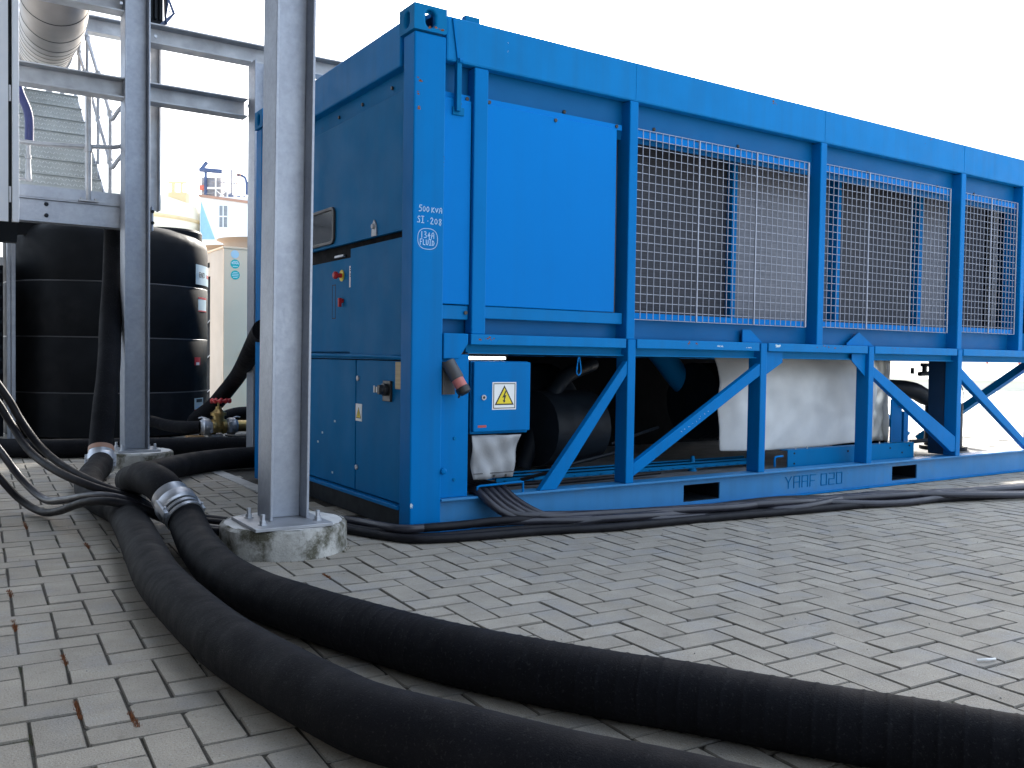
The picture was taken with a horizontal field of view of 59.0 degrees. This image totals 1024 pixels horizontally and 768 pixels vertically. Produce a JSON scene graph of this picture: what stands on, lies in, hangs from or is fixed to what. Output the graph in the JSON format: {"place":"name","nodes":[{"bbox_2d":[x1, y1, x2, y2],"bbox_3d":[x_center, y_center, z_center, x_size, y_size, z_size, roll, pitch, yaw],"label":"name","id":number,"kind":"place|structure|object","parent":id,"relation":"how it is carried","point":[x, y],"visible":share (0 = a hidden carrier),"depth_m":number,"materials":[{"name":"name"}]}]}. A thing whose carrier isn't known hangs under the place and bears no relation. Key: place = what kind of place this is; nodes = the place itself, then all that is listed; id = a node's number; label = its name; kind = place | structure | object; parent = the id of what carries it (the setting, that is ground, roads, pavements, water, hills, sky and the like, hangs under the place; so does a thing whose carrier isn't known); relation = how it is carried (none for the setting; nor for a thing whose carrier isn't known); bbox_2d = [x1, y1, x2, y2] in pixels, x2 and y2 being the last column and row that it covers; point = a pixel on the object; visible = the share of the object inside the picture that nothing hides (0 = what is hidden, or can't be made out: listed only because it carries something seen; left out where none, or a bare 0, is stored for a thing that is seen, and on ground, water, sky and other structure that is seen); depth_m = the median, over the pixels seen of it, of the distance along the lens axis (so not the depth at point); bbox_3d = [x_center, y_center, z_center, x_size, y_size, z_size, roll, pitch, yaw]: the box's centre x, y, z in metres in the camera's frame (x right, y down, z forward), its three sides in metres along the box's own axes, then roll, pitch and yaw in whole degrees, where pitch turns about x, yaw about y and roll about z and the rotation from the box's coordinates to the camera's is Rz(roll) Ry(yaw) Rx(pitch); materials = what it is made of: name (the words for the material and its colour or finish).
{"place":"outdoors","nodes":[
{"label":"outdoors","id":0,"kind":"place"},
{"bbox_2d":[0,430,1023,767],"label":"pavement","id":1,"kind":"structure","parent":0,"point":[942,618],"depth_m":3.20,"materials":[{"name":"stone"}]},
{"bbox_2d":[0,257,2,436],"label":"black cooler","id":2,"kind":"object","parent":1,"relation":"on","point":[1,333],"visible":0.82,"depth_m":8.73,"materials":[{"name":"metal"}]},
{"bbox_2d":[7,243,10,438],"bbox_3d":[-4.768,-0.458,8.570,0.030,2.050,0.050,0,2,-33],"label":"steel upright","id":3,"kind":"object","parent":1,"relation":"on","point":[8,324],"visible":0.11,"depth_m":8.55,"materials":[{"name":"grey metal"}]},
{"bbox_2d":[11,243,15,438],"bbox_3d":[-4.736,-0.458,8.591,0.036,2.050,0.050,0,2,-33],"label":"steel upright","id":4,"kind":"object","parent":1,"relation":"on","point":[13,330],"visible":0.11,"depth_m":8.57,"materials":[{"name":"grey metal"}]},
{"bbox_2d":[19,29,119,192],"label":"steel stairs","id":5,"kind":"structure","parent":1,"relation":"on","point":[58,117],"depth_m":8.48,"materials":[{"name":"grey metal"}]},
{"bbox_2d":[84,229,121,472],"bbox_3d":[-3.085,-0.360,6.888,0.207,1.999,1.209,0,2,-20],"label":"riser hose","id":6,"kind":"object","parent":1,"relation":"on","point":[102,423],"visible":0.82,"depth_m":6.81,"materials":[{"name":"black rubber"}]},
{"bbox_2d":[3,222,207,438],"bbox_3d":[-4.431,-0.614,9.956,2.048,2.270,2.048,0,2,-33],"label":"water tank","id":7,"kind":"object","parent":1,"relation":"on","point":[59,268],"visible":0.73,"depth_m":9.00,"materials":[{"name":"black plastic"}]},
{"bbox_2d":[0,437,245,457],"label":"floor hose","id":8,"kind":"object","parent":1,"relation":"on","point":[65,448],"visible":0.36,"depth_m":7.67,"materials":[{"name":"black rubber"}]},
{"bbox_2d":[114,448,173,468],"bbox_3d":[-2.963,0.590,7.145,0.545,0.133,0.544,0,2,-33],"label":"concrete footing","id":9,"kind":"object","parent":1,"relation":"on","point":[124,459],"visible":0.36,"depth_m":6.91,"materials":[{"name":"grey concrete"}]},
{"bbox_2d":[6,521,330,726],"bbox_3d":[-1.382,0.757,3.593,1.134,0.035,3.094,0,2,-33],"label":"joint weed","id":10,"kind":"object","parent":1,"relation":"on","point":[77,710],"visible":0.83,"depth_m":2.57,"materials":[{"name":"green plant"}]},
{"bbox_2d":[19,0,342,452],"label":"pipe gantry","id":11,"kind":"object","parent":1,"relation":"on","point":[134,91],"visible":0.78,"depth_m":7.11,"materials":[{"name":"metal"}]},
{"bbox_2d":[0,0,18,243],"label":"steel enclosure","id":12,"kind":"object","parent":11,"relation":"attached to","point":[9,115],"visible":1,"depth_m":6.29,"materials":[{"name":"grey metal"}]},
{"bbox_2d":[11,0,18,222],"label":"enclosure door","id":13,"kind":"structure","parent":12,"relation":"in","point":[14,3],"depth_m":6.29,"materials":[{"name":"grey metal"}]},
{"bbox_2d":[19,0,88,67],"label":"clad pipe","id":14,"kind":"object","parent":11,"relation":"on","point":[51,34],"visible":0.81,"depth_m":7.43,"materials":[{"name":"metal"}]},
{"bbox_2d":[19,48,160,231],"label":"steel platform","id":15,"kind":"structure","parent":11,"relation":"attached to","point":[88,207],"depth_m":6.99,"materials":[{"name":"grey metal"}]},
{"bbox_2d":[19,86,33,181],"bbox_3d":[-3.854,-2.041,7.104,0.178,0.888,0.066,0,2,-33],"label":"blue hose","id":16,"kind":"object","parent":15,"relation":"hanging from","point":[28,117],"visible":0.66,"depth_m":7.11,"materials":[{"name":"plastic"}]},
{"bbox_2d":[151,0,174,24],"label":"ribbed housing","id":17,"kind":"object","parent":11,"relation":"attached to","point":[157,11],"visible":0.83,"depth_m":7.10,"materials":[{"name":"black metal"}]},
{"bbox_2d":[115,447,254,500],"bbox_3d":[-1.984,0.516,5.684,0.881,0.349,3.159,1,2,-2],"label":"thick hose","id":18,"kind":"object","parent":1,"relation":"on","point":[148,479],"visible":0.75,"depth_m":6.16,"materials":[{"name":"black rubber"}]},
{"bbox_2d":[185,435,203,436],"bbox_3d":[-2.825,0.535,8.059,0.140,0.152,0.100,0,2,-33],"label":"wood offcut","id":19,"kind":"object","parent":1,"relation":"on","point":[194,436],"visible":0.29,"depth_m":8.05,"materials":[{"name":"brown wood"}]},
{"bbox_2d":[198,407,245,434],"bbox_3d":[-2.462,0.363,8.900,1.266,0.283,0.178,0,2,-25],"label":"return hose","id":20,"kind":"object","parent":1,"relation":"on","point":[236,411],"visible":0.1,"depth_m":8.75,"materials":[{"name":"black rubber"}]},
{"bbox_2d":[225,434,245,436],"bbox_3d":[-2.331,0.537,8.383,0.578,0.142,0.260,0,2,-33],"label":"support plate","id":21,"kind":"object","parent":1,"relation":"on","point":[238,435],"visible":0.18,"depth_m":8.23,"materials":[{"name":"grey metal"}]},
{"bbox_2d":[198,398,245,435],"bbox_3d":[-2.610,0.296,8.190,0.465,0.332,0.188,0,2,-33],"label":"gate valve","id":22,"kind":"object","parent":21,"relation":"on","point":[218,423],"visible":0.94,"depth_m":8.13,"materials":[{"name":"gold metal"}]},
{"bbox_2d":[150,415,199,432],"bbox_3d":[-3.271,0.376,8.601,0.183,0.137,1.504,-1,2,-40],"label":"outlet hose","id":23,"kind":"object","parent":22,"relation":"attached to","point":[175,426],"visible":0.91,"depth_m":8.22,"materials":[{"name":"black rubber"}]},
{"bbox_2d":[219,511,346,562],"bbox_3d":[-1.042,0.697,4.146,0.568,0.151,0.569,0,2,-33],"label":"concrete footing","id":24,"kind":"object","parent":1,"relation":"on","point":[247,544],"visible":0.71,"depth_m":3.90,"materials":[{"name":"grey concrete"}]},
{"bbox_2d":[231,0,332,532],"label":"steel column","id":25,"kind":"structure","parent":24,"relation":"on","point":[286,245],"depth_m":4.10,"materials":[{"name":"metal"}]},
{"bbox_2d":[3,508,582,747],"bbox_3d":[-1.108,0.771,3.497,2.177,0.021,3.737,0,2,-33],"label":"joint moss","id":26,"kind":"object","parent":1,"relation":"on","point":[249,561],"visible":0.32,"depth_m":3.56,"materials":[{"name":"green plant"}]},
{"bbox_2d":[0,381,822,531],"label":"power cable","id":27,"kind":"object","parent":1,"relation":"on","point":[42,448],"visible":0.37,"depth_m":4.66,"materials":[{"name":"rubber"}]},
{"bbox_2d":[74,452,760,767],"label":"thick hose","id":28,"kind":"object","parent":1,"relation":"on","point":[344,710],"visible":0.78,"depth_m":1.98,"materials":[{"name":"black rubber"}]},
{"bbox_2d":[0,399,900,539],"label":"power cable","id":29,"kind":"object","parent":1,"relation":"on","point":[32,453],"visible":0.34,"depth_m":4.57,"materials":[{"name":"rubber"}]},
{"bbox_2d":[0,472,1006,543],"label":"power cable","id":30,"kind":"object","parent":1,"relation":"on","point":[13,492],"visible":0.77,"depth_m":4.61,"materials":[{"name":"rubber"}]},
{"bbox_2d":[0,445,1023,532],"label":"power cable","id":31,"kind":"object","parent":1,"relation":"on","point":[24,481],"visible":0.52,"depth_m":4.61,"materials":[{"name":"rubber"}]},
{"bbox_2d":[11,502,1019,765],"bbox_3d":[0.720,0.772,4.270,7.064,0.005,4.468,0,2,-33],"label":"loose grit","id":32,"kind":"object","parent":1,"relation":"on","point":[501,574],"visible":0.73,"depth_m":3.13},
{"bbox_2d":[151,481,1023,767],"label":"thick hose","id":33,"kind":"object","parent":1,"relation":"on","point":[859,727],"visible":0.99,"depth_m":2.18,"materials":[{"name":"black rubber"}]},
{"bbox_2d":[255,2,1023,532],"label":"chiller container","id":34,"kind":"object","parent":1,"relation":"on","point":[501,218],"visible":0.98,"depth_m":5.39,"materials":[{"name":"blue metal"}]},
{"bbox_2d":[187,320,259,420],"bbox_3d":[-2.534,0.036,7.866,0.503,1.073,3.820,0,2,-21],"label":"supply hose","id":35,"kind":"object","parent":34,"relation":"attached to","point":[233,381],"visible":0.54,"depth_m":7.97,"materials":[{"name":"black rubber"}]},
{"bbox_2d":[313,211,331,245],"bbox_3d":[-1.156,-0.923,5.408,0.005,0.174,0.461,0,2,-33],"label":"window glass","id":36,"kind":"structure","parent":34,"relation":"in","point":[322,223],"depth_m":5.35,"materials":[{"name":"grey glass"}]},
{"bbox_2d":[309,359,356,488],"bbox_3d":[-1.104,0.209,5.365,0.024,0.712,0.908,0,2,-33],"label":"cabinet door","id":37,"kind":"structure","parent":34,"relation":"in","point":[333,381],"depth_m":5.24,"materials":[{"name":"blue paint"}]},
{"bbox_2d":[350,237,401,355],"bbox_3d":[-0.707,-0.446,4.757,0.023,0.588,0.668,0,2,-33],"label":"control door","id":38,"kind":"structure","parent":34,"relation":"in","point":[376,268],"depth_m":4.74,"materials":[{"name":"blue paint"}]},
{"bbox_2d":[355,360,400,502],"bbox_3d":[-0.695,0.233,4.735,0.032,0.712,0.572,0,2,-33],"label":"cabinet door","id":39,"kind":"structure","parent":34,"relation":"in","point":[377,467],"depth_m":4.74,"materials":[{"name":"blue paint"}]},
{"bbox_2d":[576,357,581,375],"bbox_3d":[0.368,-0.098,4.978,0.037,0.107,0.010,0,2,-33],"label":"carabiner","id":40,"kind":"object","parent":34,"relation":"hanging from","point":[578,359],"visible":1,"depth_m":4.97,"materials":[{"name":"blue paint"}]},
{"bbox_2d":[467,483,940,521],"bbox_3d":[3.193,0.646,5.924,7.301,0.223,0.408,0,2,-20],"label":"power cable","id":41,"kind":"object","parent":1,"relation":"on","point":[486,499],"visible":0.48,"depth_m":4.91,"materials":[{"name":"rubber"}]},
{"bbox_2d":[467,481,1023,517],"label":"power cable","id":42,"kind":"object","parent":1,"relation":"on","point":[760,504],"visible":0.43,"depth_m":5.18,"materials":[{"name":"rubber"}]},
{"bbox_2d":[470,480,1023,524],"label":"power cable","id":43,"kind":"object","parent":1,"relation":"on","point":[945,494],"visible":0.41,"depth_m":5.75,"materials":[{"name":"rubber"}]},
{"bbox_2d":[477,480,1023,517],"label":"power cable","id":44,"kind":"object","parent":1,"relation":"on","point":[753,505],"visible":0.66,"depth_m":5.03,"materials":[{"name":"rubber"}]},
{"bbox_2d":[482,479,1023,521],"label":"power cable","id":45,"kind":"object","parent":1,"relation":"on","point":[618,517],"visible":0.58,"depth_m":4.82,"materials":[{"name":"rubber"}]},
{"bbox_2d":[976,658,995,660],"bbox_3d":[1.421,0.825,2.707,0.066,0.011,0.015,0,2,-12],"label":"plastic scrap","id":46,"kind":"object","parent":1,"relation":"on","point":[986,659],"visible":1,"depth_m":2.70,"materials":[{"name":"white plastic"}]},
{"bbox_2d":[0,0,1023,365],"label":"sky","id":47,"kind":"structure","parent":0,"point":[948,70],"materials":[{"name":"white"}]},
{"bbox_2d":[508,355,709,358],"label":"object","id":48,"kind":"object","parent":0,"point":[616,357],"depth_m":9.02,"materials":[{"name":"blue paint"}]},
{"bbox_2d":[888,364,1023,439],"bbox_3d":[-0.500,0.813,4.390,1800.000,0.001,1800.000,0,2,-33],"label":"ground","id":49,"kind":"structure","parent":0,"point":[979,421],"depth_m":20.38,"materials":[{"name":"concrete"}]},
{"bbox_2d":[104,182,199,231],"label":"cream silo","id":50,"kind":"object","parent":49,"relation":"on","point":[178,210],"visible":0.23,"depth_m":58.53,"materials":[{"name":"beige metal"}]},
{"bbox_2d":[198,194,247,244],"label":"works building","id":51,"kind":"structure","parent":49,"relation":"on","point":[220,217],"depth_m":59.68,"materials":[{"name":"white paint"}]},
{"bbox_2d":[217,206,227,228],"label":"window","id":52,"kind":"structure","parent":51,"relation":"in","point":[222,209],"depth_m":59.64,"materials":[{"name":"grey glass"}]},
{"bbox_2d":[199,161,247,196],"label":"roof pipework","id":53,"kind":"object","parent":51,"relation":"on","point":[213,186],"visible":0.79,"depth_m":61.47,"materials":[{"name":"metal"}]},
{"bbox_2d":[205,236,246,410],"bbox_3d":[-3.719,-0.835,13.727,1.965,2.470,2.317,0,2,-33],"label":"storage tank","id":54,"kind":"object","parent":49,"relation":"on","point":[227,302],"visible":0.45,"depth_m":12.39,"materials":[{"name":"beige metal"}]},
{"bbox_2d":[890,378,1023,390],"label":"wall","id":55,"kind":"structure","parent":49,"relation":"on","point":[1013,385],"depth_m":30.01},
{"bbox_3d":[-2.645,0.557,8.190,0.185,0.105,0.200,0,2,-33],"label":"concrete block","id":56,"kind":"object","parent":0,"visible":0},
{"bbox_2d":[208,433,222,436],"bbox_3d":[-2.674,0.477,8.156,0.100,0.054,0.140,0,2,-33],"label":"packing wedge","id":57,"kind":"object","parent":56,"relation":"on","point":[216,435],"visible":0.43,"depth_m":8.10,"materials":[{"name":"metal"}]}
]}

